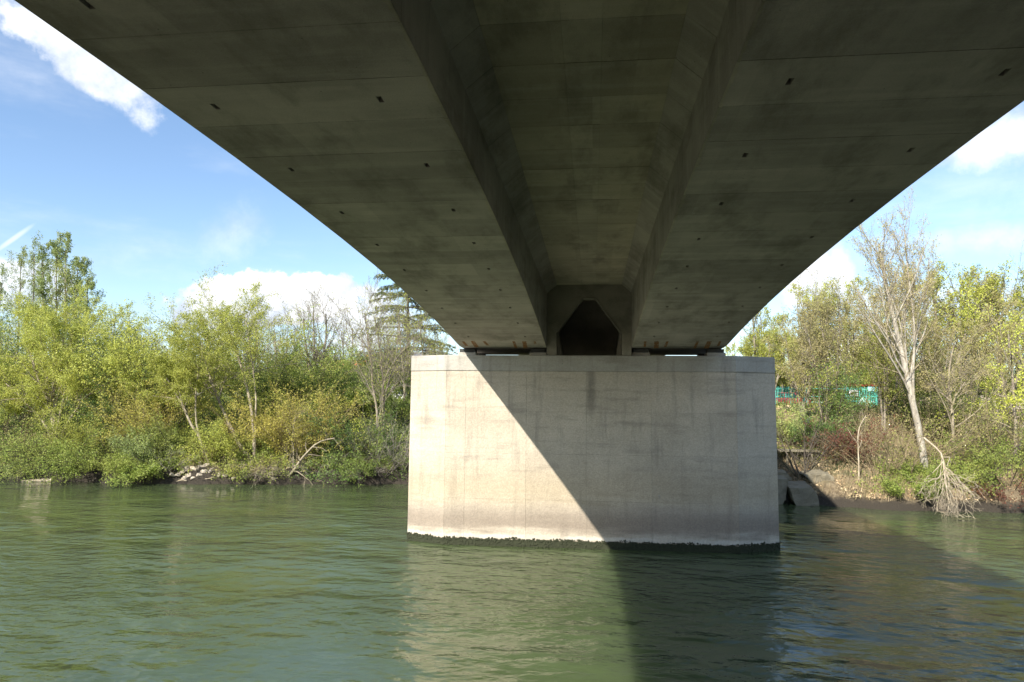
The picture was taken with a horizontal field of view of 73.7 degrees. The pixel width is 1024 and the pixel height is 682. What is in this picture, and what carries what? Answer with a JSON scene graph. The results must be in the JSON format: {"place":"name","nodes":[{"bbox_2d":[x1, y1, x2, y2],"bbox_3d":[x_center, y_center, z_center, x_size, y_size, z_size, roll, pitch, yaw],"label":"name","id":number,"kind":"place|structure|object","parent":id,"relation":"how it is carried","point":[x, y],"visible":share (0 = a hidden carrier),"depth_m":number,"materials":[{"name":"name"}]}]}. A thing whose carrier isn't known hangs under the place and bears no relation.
{"place":"outdoors","nodes":[
{"label":"outdoors","id":0,"kind":"place"},
{"bbox_2d":[351,343,405,400],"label":"green shrub","id":1,"kind":"object","parent":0,"point":[393,376],"visible":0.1,"depth_m":72.51,"materials":[{"name":"green plant"}]},
{"bbox_2d":[0,480,1023,681],"bbox_3d":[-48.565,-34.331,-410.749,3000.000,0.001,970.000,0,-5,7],"label":"river water","id":2,"kind":"structure","parent":0,"point":[101,582],"depth_m":18.59,"materials":[{"name":"liquid"}]},
{"bbox_2d":[407,349,780,552],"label":"bridge pier","id":3,"kind":"structure","parent":2,"relation":"in","point":[641,449],"depth_m":25.45,"materials":[{"name":"concrete"}]},
{"bbox_2d":[15,0,1023,355],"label":"road bridge","id":4,"kind":"structure","parent":3,"relation":"on","point":[591,176],"depth_m":9.33,"materials":[{"name":"concrete"}]},
{"bbox_2d":[778,475,787,504],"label":"stone block","id":5,"kind":"structure","parent":2,"relation":"in","point":[782,485],"depth_m":37.31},
{"bbox_2d":[908,437,987,518],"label":"fallen branch","id":6,"kind":"object","parent":2,"relation":"in","point":[945,472],"visible":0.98,"depth_m":33.97,"materials":[{"name":"wood"}]},
{"bbox_2d":[0,395,1023,512],"bbox_3d":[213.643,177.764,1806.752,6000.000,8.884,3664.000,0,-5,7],"label":"river bank","id":7,"kind":"structure","parent":0,"point":[838,500],"depth_m":43.90,"materials":[{"name":"soil"}]},
{"bbox_2d":[0,230,48,382],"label":"poplar tree","id":8,"kind":"object","parent":7,"relation":"on","point":[32,260],"visible":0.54,"depth_m":69.07,"materials":[{"name":"green plant"}]},
{"bbox_2d":[0,449,58,481],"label":"green shrub","id":9,"kind":"object","parent":7,"relation":"on","point":[10,471],"visible":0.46,"depth_m":44.10,"materials":[{"name":"green plant"}]},
{"bbox_2d":[0,408,94,465],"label":"thicket shrub","id":10,"kind":"object","parent":7,"relation":"on","point":[25,435],"visible":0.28,"depth_m":46.63,"materials":[{"name":"green plant"}]},
{"bbox_2d":[0,340,98,433],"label":"green shrub","id":11,"kind":"object","parent":7,"relation":"on","point":[5,416],"visible":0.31,"depth_m":50.48,"materials":[{"name":"green plant"}]},
{"bbox_2d":[14,230,106,388],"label":"poplar tree","id":12,"kind":"object","parent":7,"relation":"on","point":[67,280],"visible":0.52,"depth_m":65.97,"materials":[{"name":"green plant"}]},
{"bbox_2d":[0,290,138,420],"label":"green shrub","id":13,"kind":"object","parent":7,"relation":"on","point":[17,348],"visible":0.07,"depth_m":54.47,"materials":[{"name":"green plant"}]},
{"bbox_2d":[0,283,151,442],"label":"willow tree","id":14,"kind":"object","parent":7,"relation":"on","point":[52,327],"visible":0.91,"depth_m":49.24,"materials":[{"name":"green plant"}]},
{"bbox_2d":[0,405,161,481],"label":"green shrub","id":15,"kind":"object","parent":7,"relation":"on","point":[18,450],"visible":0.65,"depth_m":43.57,"materials":[{"name":"green plant"}]},
{"bbox_2d":[23,394,165,460],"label":"green shrub","id":16,"kind":"object","parent":7,"relation":"on","point":[69,437],"visible":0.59,"depth_m":45.65,"materials":[{"name":"green plant"}]},
{"bbox_2d":[19,427,179,486],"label":"green shrub","id":17,"kind":"object","parent":7,"relation":"on","point":[91,466],"visible":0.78,"depth_m":42.55,"materials":[{"name":"green plant"}]},
{"bbox_2d":[80,298,150,374],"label":"budding tree","id":18,"kind":"object","parent":7,"relation":"on","point":[121,315],"visible":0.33,"depth_m":60.14,"materials":[{"name":"green plant"}]},
{"bbox_2d":[55,338,207,433],"bbox_3d":[-28.294,3.520,50.801,10.398,7.278,9.286,-5,-7,43],"label":"green shrub","id":19,"kind":"object","parent":7,"relation":"on","point":[103,405],"visible":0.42,"depth_m":48.58,"materials":[{"name":"green plant"}]},
{"bbox_2d":[59,377,205,447],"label":"willow shrub","id":20,"kind":"object","parent":7,"relation":"on","point":[156,410],"visible":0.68,"depth_m":45.83,"materials":[{"name":"green plant"}]},
{"bbox_2d":[56,300,217,408],"bbox_3d":[-31.277,1.378,57.174,12.820,10.470,17.327,4,-6,-29],"label":"green shrub","id":21,"kind":"object","parent":7,"relation":"on","point":[99,340],"visible":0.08,"depth_m":53.19,"materials":[{"name":"green plant"}]},
{"bbox_2d":[106,414,180,467],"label":"green shrub","id":22,"kind":"object","parent":7,"relation":"on","point":[140,448],"visible":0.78,"depth_m":44.02,"materials":[{"name":"green plant"}]},
{"bbox_2d":[103,442,201,487],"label":"green shrub","id":23,"kind":"object","parent":7,"relation":"on","point":[148,469],"visible":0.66,"depth_m":42.87,"materials":[{"name":"green plant"}]},
{"bbox_2d":[110,432,204,475],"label":"thicket shrub","id":24,"kind":"object","parent":7,"relation":"on","point":[160,458],"visible":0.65,"depth_m":43.68,"materials":[{"name":"green plant"}]},
{"bbox_2d":[51,293,279,421],"bbox_3d":[-26.364,0.931,53.373,15.214,10.731,17.462,4,-6,-28],"label":"green shrub","id":25,"kind":"object","parent":7,"relation":"on","point":[128,361],"visible":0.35,"depth_m":48.89,"materials":[{"name":"green plant"}]},
{"bbox_2d":[122,407,244,461],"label":"green shrub","id":26,"kind":"object","parent":7,"relation":"on","point":[172,436],"visible":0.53,"depth_m":45.46,"materials":[{"name":"green plant"}]},
{"bbox_2d":[0,442,401,472],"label":"bank grass","id":27,"kind":"structure","parent":7,"relation":"on","point":[238,460],"depth_m":45.47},
{"bbox_2d":[130,305,273,461],"bbox_3d":[-21.345,2.785,46.776,8.459,11.106,6.987,-4,-7,41],"label":"willow tree","id":28,"kind":"object","parent":7,"relation":"on","point":[175,374],"visible":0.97,"depth_m":45.91,"materials":[{"name":"green plant"}]},
{"bbox_2d":[170,435,250,474],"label":"thicket shrub","id":29,"kind":"object","parent":7,"relation":"on","point":[203,456],"visible":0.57,"depth_m":44.71,"materials":[{"name":"green plant"}]},
{"bbox_2d":[127,261,329,460],"bbox_3d":[-20.270,1.587,48.517,14.643,14.115,9.517,0,-5,7],"label":"willow tree","id":30,"kind":"object","parent":7,"relation":"on","point":[249,330],"visible":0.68,"depth_m":47.67,"materials":[{"name":"green plant"}]},
{"bbox_2d":[180,406,289,464],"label":"green shrub","id":31,"kind":"object","parent":7,"relation":"on","point":[222,444],"visible":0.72,"depth_m":44.86,"materials":[{"name":"green leaf"},{"name":"dark bark"}]},
{"bbox_2d":[201,453,275,478],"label":"thicket shrub","id":32,"kind":"object","parent":7,"relation":"on","point":[215,466],"visible":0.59,"depth_m":43.46,"materials":[{"name":"green plant"}]},
{"bbox_2d":[205,290,285,399],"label":"tree","id":33,"kind":"object","parent":7,"relation":"on","point":[256,334],"visible":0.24,"depth_m":60.48,"materials":[{"name":"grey plant"}]},
{"bbox_2d":[205,447,292,482],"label":"thicket shrub","id":34,"kind":"object","parent":7,"relation":"on","point":[265,475],"visible":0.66,"depth_m":43.86,"materials":[{"name":"green plant"}]},
{"bbox_2d":[213,447,289,485],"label":"green shrub","id":35,"kind":"object","parent":7,"relation":"on","point":[249,464],"visible":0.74,"depth_m":44.16,"materials":[{"name":"green plant"}]},
{"bbox_2d":[152,304,359,415],"bbox_3d":[-19.465,1.715,55.923,14.002,9.827,17.845,0,-5,7],"label":"green shrub","id":36,"kind":"object","parent":7,"relation":"on","point":[285,381],"visible":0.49,"depth_m":53.04,"materials":[{"name":"green plant"}]},
{"bbox_2d":[188,377,326,453],"bbox_3d":[-16.996,5.083,47.579,10.445,5.561,7.866,0,-5,7],"label":"willow shrub","id":37,"kind":"object","parent":7,"relation":"on","point":[262,432],"visible":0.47,"depth_m":46.59,"materials":[{"name":"green plant"}]},
{"bbox_2d":[223,456,312,486],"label":"thicket shrub","id":38,"kind":"object","parent":7,"relation":"on","point":[260,470],"visible":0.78,"depth_m":43.60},
{"bbox_2d":[234,427,316,457],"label":"green shrub","id":39,"kind":"object","parent":7,"relation":"on","point":[249,446],"visible":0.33,"depth_m":46.14,"materials":[{"name":"green plant"}]},
{"bbox_2d":[258,312,300,383],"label":"tree","id":40,"kind":"object","parent":7,"relation":"on","point":[281,337],"visible":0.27,"depth_m":66.55,"materials":[{"name":"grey plant"}]},
{"bbox_2d":[233,376,357,430],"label":"green shrub","id":41,"kind":"object","parent":7,"relation":"on","point":[352,401],"visible":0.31,"depth_m":50.16,"materials":[{"name":"green plant"}]},
{"bbox_2d":[225,368,379,462],"bbox_3d":[-14.298,5.006,46.790,10.149,6.605,7.803,6,-7,-43],"label":"willow shrub","id":42,"kind":"object","parent":7,"relation":"on","point":[270,431],"visible":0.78,"depth_m":45.83,"materials":[{"name":"green plant"}]},
{"bbox_2d":[241,339,376,409],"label":"green shrub","id":43,"kind":"object","parent":7,"relation":"on","point":[258,379],"visible":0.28,"depth_m":56.17,"materials":[{"name":"green plant"}]},
{"bbox_2d":[279,401,343,484],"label":"leaning tree","id":44,"kind":"object","parent":7,"relation":"on","point":[299,459],"visible":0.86,"depth_m":44.57,"materials":[{"name":"green plant"}]},
{"bbox_2d":[274,281,355,389],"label":"bare tree","id":45,"kind":"object","parent":7,"relation":"on","point":[326,335],"visible":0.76,"depth_m":59.60,"materials":[{"name":"grey plant"}]},
{"bbox_2d":[288,446,374,486],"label":"thicket shrub","id":46,"kind":"object","parent":7,"relation":"on","point":[335,476],"visible":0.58,"depth_m":43.80,"materials":[{"name":"green plant"}]},
{"bbox_2d":[308,338,367,396],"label":"green shrub","id":47,"kind":"object","parent":7,"relation":"on","point":[351,358],"visible":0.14,"depth_m":71.07,"materials":[{"name":"green plant"}]},
{"bbox_2d":[280,398,403,458],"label":"green shrub","id":48,"kind":"object","parent":7,"relation":"on","point":[345,439],"visible":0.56,"depth_m":46.37,"materials":[{"name":"green plant"}]},
{"bbox_2d":[291,367,396,416],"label":"green shrub","id":49,"kind":"object","parent":7,"relation":"on","point":[366,399],"visible":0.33,"depth_m":54.37,"materials":[{"name":"green plant"}]},
{"bbox_2d":[292,395,409,467],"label":"thicket shrub","id":50,"kind":"object","parent":7,"relation":"on","point":[389,447],"visible":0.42,"depth_m":45.13,"materials":[{"name":"green plant"}]},
{"bbox_2d":[313,403,388,456],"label":"green shrub","id":51,"kind":"object","parent":7,"relation":"on","point":[357,436],"visible":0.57,"depth_m":46.32,"materials":[{"name":"green plant"}]},
{"bbox_2d":[317,308,385,362],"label":"bare tree","id":52,"kind":"object","parent":7,"relation":"on","point":[342,341],"visible":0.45,"depth_m":77.94,"materials":[{"name":"grey plant"}]},
{"bbox_2d":[304,431,408,488],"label":"green shrub","id":53,"kind":"object","parent":7,"relation":"on","point":[365,469],"visible":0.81,"depth_m":44.44,"materials":[{"name":"green plant"}]},
{"bbox_2d":[322,269,437,431],"bbox_3d":[-9.769,0.799,51.838,8.614,13.812,8.421,1,-5,-8],"label":"bare tree","id":54,"kind":"object","parent":7,"relation":"on","point":[369,341],"visible":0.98,"depth_m":50.60,"materials":[{"name":"grey plant"}]},
{"bbox_2d":[328,354,438,420],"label":"green shrub","id":55,"kind":"object","parent":7,"relation":"on","point":[406,403],"visible":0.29,"depth_m":54.28,"materials":[{"name":"green plant"}]},
{"bbox_2d":[360,399,409,471],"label":"thicket shrub","id":56,"kind":"object","parent":7,"relation":"on","point":[406,451],"visible":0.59,"depth_m":46.11,"materials":[{"name":"green plant"}]},
{"bbox_2d":[336,290,449,407],"bbox_3d":[-9.643,0.843,57.556,8.881,11.236,7.257,5,-7,-37],"label":"budding tree","id":57,"kind":"object","parent":7,"relation":"on","point":[423,335],"visible":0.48,"depth_m":57.42,"materials":[{"name":"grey plant"}]},
{"bbox_2d":[347,272,457,394],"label":"cedar tree","id":58,"kind":"object","parent":7,"relation":"on","point":[392,287],"visible":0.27,"depth_m":70.85,"materials":[{"name":"green plant"}]},
{"bbox_2d":[0,390,1023,493],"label":"undergrowth","id":59,"kind":"object","parent":7,"relation":"on","point":[313,460],"visible":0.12,"depth_m":48.25,"materials":[{"name":"green plant"}]},
{"bbox_2d":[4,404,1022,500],"bbox_3d":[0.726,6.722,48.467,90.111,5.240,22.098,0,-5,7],"label":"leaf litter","id":60,"kind":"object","parent":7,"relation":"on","point":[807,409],"visible":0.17,"depth_m":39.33,"materials":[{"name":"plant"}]},
{"bbox_2d":[737,316,794,390],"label":"budding tree","id":61,"kind":"object","parent":7,"relation":"on","point":[764,350],"visible":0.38,"depth_m":53.08,"materials":[{"name":"green plant"}]},
{"bbox_2d":[742,305,790,361],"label":"budding tree","id":62,"kind":"object","parent":7,"relation":"on","point":[756,336],"visible":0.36,"depth_m":59.85,"materials":[{"name":"green plant"}]},
{"bbox_2d":[742,327,809,391],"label":"budding tree","id":63,"kind":"object","parent":7,"relation":"on","point":[783,380],"visible":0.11,"depth_m":61.83,"materials":[{"name":"green plant"}]},
{"bbox_2d":[786,481,818,505],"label":"stone block","id":64,"kind":"structure","parent":7,"relation":"on","point":[801,493],"depth_m":36.90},
{"bbox_2d":[760,294,848,417],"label":"budding tree","id":65,"kind":"object","parent":7,"relation":"on","point":[786,344],"visible":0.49,"depth_m":48.19,"materials":[{"name":"green plant"}]},
{"bbox_2d":[775,269,849,406],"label":"tree","id":66,"kind":"object","parent":7,"relation":"on","point":[798,293],"visible":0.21,"depth_m":56.05,"materials":[{"name":"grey plant"}]},
{"bbox_2d":[776,400,854,478],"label":"thicket shrub","id":67,"kind":"object","parent":7,"relation":"on","point":[810,450],"visible":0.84,"depth_m":39.37,"materials":[{"name":"brown plant"}]},
{"bbox_2d":[799,469,833,483],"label":"stone block","id":68,"kind":"structure","parent":7,"relation":"on","point":[811,475],"depth_m":38.27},
{"bbox_2d":[757,348,875,402],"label":"green shrub","id":69,"kind":"object","parent":7,"relation":"on","point":[829,375],"visible":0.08,"depth_m":62.99,"materials":[{"name":"green plant"}]},
{"bbox_2d":[776,390,863,444],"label":"green shrub","id":70,"kind":"object","parent":7,"relation":"on","point":[783,425],"visible":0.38,"depth_m":43.26,"materials":[{"name":"green leaf"},{"name":"dark bark"}]},
{"bbox_2d":[787,277,853,402],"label":"budding tree","id":71,"kind":"object","parent":7,"relation":"on","point":[807,289],"visible":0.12,"depth_m":64.06,"materials":[{"name":"green plant"}]},
{"bbox_2d":[787,413,855,448],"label":"green shrub","id":72,"kind":"object","parent":7,"relation":"on","point":[830,429],"visible":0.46,"depth_m":41.49,"materials":[{"name":"green plant"}]},
{"bbox_2d":[788,352,854,425],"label":"maple sapling","id":73,"kind":"object","parent":7,"relation":"on","point":[828,398],"visible":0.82,"depth_m":43.14,"materials":[{"name":"green plant"}]},
{"bbox_2d":[783,274,874,415],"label":"budding tree","id":74,"kind":"object","parent":7,"relation":"on","point":[823,308],"visible":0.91,"depth_m":45.01,"materials":[{"name":"green plant"}]},
{"bbox_2d":[791,274,866,370],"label":"budding tree","id":75,"kind":"object","parent":7,"relation":"on","point":[848,285],"visible":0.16,"depth_m":65.31,"materials":[{"name":"green plant"}]},
{"bbox_2d":[804,353,880,430],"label":"green shrub","id":76,"kind":"object","parent":7,"relation":"on","point":[837,394],"visible":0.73,"depth_m":43.21,"materials":[{"name":"green plant"}]},
{"bbox_2d":[800,413,901,462],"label":"thicket shrub","id":77,"kind":"object","parent":7,"relation":"on","point":[849,439],"visible":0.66,"depth_m":39.24,"materials":[{"name":"red plant"}]},
{"bbox_2d":[802,339,919,402],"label":"green shrub","id":78,"kind":"object","parent":7,"relation":"on","point":[865,381],"visible":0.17,"depth_m":60.02,"materials":[{"name":"green plant"}]},
{"bbox_2d":[805,401,934,475],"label":"thicket shrub","id":79,"kind":"object","parent":7,"relation":"on","point":[895,459],"visible":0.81,"depth_m":38.26,"materials":[{"name":"plant"}]},
{"bbox_2d":[833,394,918,438],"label":"thicket shrub","id":80,"kind":"object","parent":7,"relation":"on","point":[874,423],"visible":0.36,"depth_m":44.24,"materials":[{"name":"brown plant"}]},
{"bbox_2d":[856,304,918,438],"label":"budding tree","id":81,"kind":"object","parent":7,"relation":"on","point":[885,378],"visible":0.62,"depth_m":43.69,"materials":[{"name":"green plant"}]},
{"bbox_2d":[833,186,946,471],"bbox_3d":[22.029,-0.514,39.816,6.010,16.638,5.868,0,-5,7],"label":"birch tree","id":82,"kind":"object","parent":7,"relation":"on","point":[901,350],"visible":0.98,"depth_m":39.24,"materials":[{"name":"grey plant"}]},
{"bbox_2d":[844,269,948,415],"bbox_3d":[27.174,0.082,48.922,6.615,10.911,4.487,2,-6,-16],"label":"budding tree","id":83,"kind":"object","parent":7,"relation":"on","point":[876,306],"visible":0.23,"depth_m":48.82,"materials":[{"name":"green plant"}]},
{"bbox_2d":[777,414,1023,502],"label":"dry grass","id":84,"kind":"structure","parent":7,"relation":"on","point":[859,481],"depth_m":38.22,"materials":[{"name":"plant"}]},
{"bbox_2d":[854,260,949,402],"bbox_3d":[30.447,-0.558,52.410,5.332,12.588,6.681,2,-6,-10],"label":"budding tree","id":85,"kind":"object","parent":7,"relation":"on","point":[935,286],"visible":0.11,"depth_m":51.80,"materials":[{"name":"green plant"}]},
{"bbox_2d":[818,393,1004,475],"bbox_3d":[22.718,5.298,39.847,9.631,5.019,9.243,2,-6,-14],"label":"thicket shrub","id":86,"kind":"object","parent":7,"relation":"on","point":[926,443],"visible":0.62,"depth_m":38.20,"materials":[{"name":"brown plant"}]},
{"bbox_2d":[875,471,952,500],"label":"green shrub","id":87,"kind":"object","parent":7,"relation":"on","point":[894,488],"visible":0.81,"depth_m":35.51,"materials":[{"name":"green plant"}]},
{"bbox_2d":[857,351,996,429],"bbox_3d":[27.185,3.396,46.166,8.624,5.702,8.129,0,-5,7],"label":"green shrub","id":88,"kind":"object","parent":7,"relation":"on","point":[896,407],"visible":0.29,"depth_m":45.98,"materials":[{"name":"green plant"}]},
{"bbox_2d":[840,369,1023,461],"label":"thicket shrub","id":89,"kind":"object","parent":7,"relation":"on","point":[935,425],"visible":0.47,"depth_m":39.34,"materials":[{"name":"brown plant"}]},
{"bbox_2d":[882,317,983,430],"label":"budding tree","id":90,"kind":"object","parent":7,"relation":"on","point":[936,355],"visible":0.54,"depth_m":44.68,"materials":[{"name":"green plant"}]},
{"bbox_2d":[871,439,1008,497],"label":"green shrub","id":91,"kind":"object","parent":7,"relation":"on","point":[920,470],"visible":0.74,"depth_m":36.44,"materials":[{"name":"green plant"}]},
{"bbox_2d":[878,361,1023,450],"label":"green shrub","id":92,"kind":"object","parent":7,"relation":"on","point":[934,411],"visible":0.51,"depth_m":41.55,"materials":[{"name":"green plant"}]},
{"bbox_2d":[888,341,1018,399],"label":"green shrub","id":93,"kind":"object","parent":7,"relation":"on","point":[975,376],"visible":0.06,"depth_m":58.58,"materials":[{"name":"green plant"}]},
{"bbox_2d":[914,256,1002,398],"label":"budding tree","id":94,"kind":"object","parent":7,"relation":"on","point":[981,289],"visible":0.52,"depth_m":50.18,"materials":[{"name":"green plant"}]},
{"bbox_2d":[903,312,1014,471],"bbox_3d":[25.608,2.841,39.631,6.255,9.772,4.207,3,-6,-22],"label":"tree","id":95,"kind":"object","parent":7,"relation":"on","point":[926,382],"visible":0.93,"depth_m":39.31,"materials":[{"name":"grey plant"}]},
{"bbox_2d":[917,260,1007,395],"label":"budding tree","id":96,"kind":"object","parent":7,"relation":"on","point":[995,282],"visible":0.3,"depth_m":54.36,"materials":[{"name":"green plant"}]},
{"bbox_2d":[913,412,1023,496],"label":"green shrub","id":97,"kind":"object","parent":7,"relation":"on","point":[996,456],"visible":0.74,"depth_m":37.61,"materials":[{"name":"green plant"}]},
{"bbox_2d":[923,267,1023,409],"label":"budding tree","id":98,"kind":"object","parent":7,"relation":"on","point":[994,296],"visible":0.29,"depth_m":51.47,"materials":[{"name":"green plant"}]},
{"bbox_2d":[926,366,1023,461],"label":"thicket shrub","id":99,"kind":"object","parent":7,"relation":"on","point":[987,431],"visible":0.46,"depth_m":38.58,"materials":[{"name":"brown plant"}]},
{"bbox_2d":[935,287,1023,462],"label":"maple tree","id":100,"kind":"object","parent":7,"relation":"on","point":[1013,399],"visible":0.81,"depth_m":39.52,"materials":[{"name":"green plant"}]},
{"bbox_2d":[953,468,1023,507],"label":"thicket shrub","id":101,"kind":"object","parent":7,"relation":"on","point":[998,494],"visible":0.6,"depth_m":35.20,"materials":[{"name":"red plant"}]},
{"bbox_2d":[956,289,1023,428],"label":"budding tree","id":102,"kind":"object","parent":7,"relation":"on","point":[999,359],"visible":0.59,"depth_m":44.84,"materials":[{"name":"green plant"}]},
{"bbox_2d":[970,255,1023,407],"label":"budding tree","id":103,"kind":"object","parent":7,"relation":"on","point":[1004,275],"visible":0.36,"depth_m":51.62,"materials":[{"name":"green plant"}]},
{"bbox_2d":[982,240,1023,396],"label":"tree","id":104,"kind":"object","parent":7,"relation":"on","point":[1016,371],"visible":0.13,"depth_m":57.09,"materials":[{"name":"plant"}]},
{"bbox_2d":[984,265,1023,367],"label":"budding tree","id":105,"kind":"object","parent":7,"relation":"on","point":[1018,298],"visible":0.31,"depth_m":51.22,"materials":[{"name":"green plant"}]},
{"bbox_2d":[0,0,1023,393],"label":"sky","id":106,"kind":"structure","parent":0,"point":[141,193],"materials":[{"name":"blue"}]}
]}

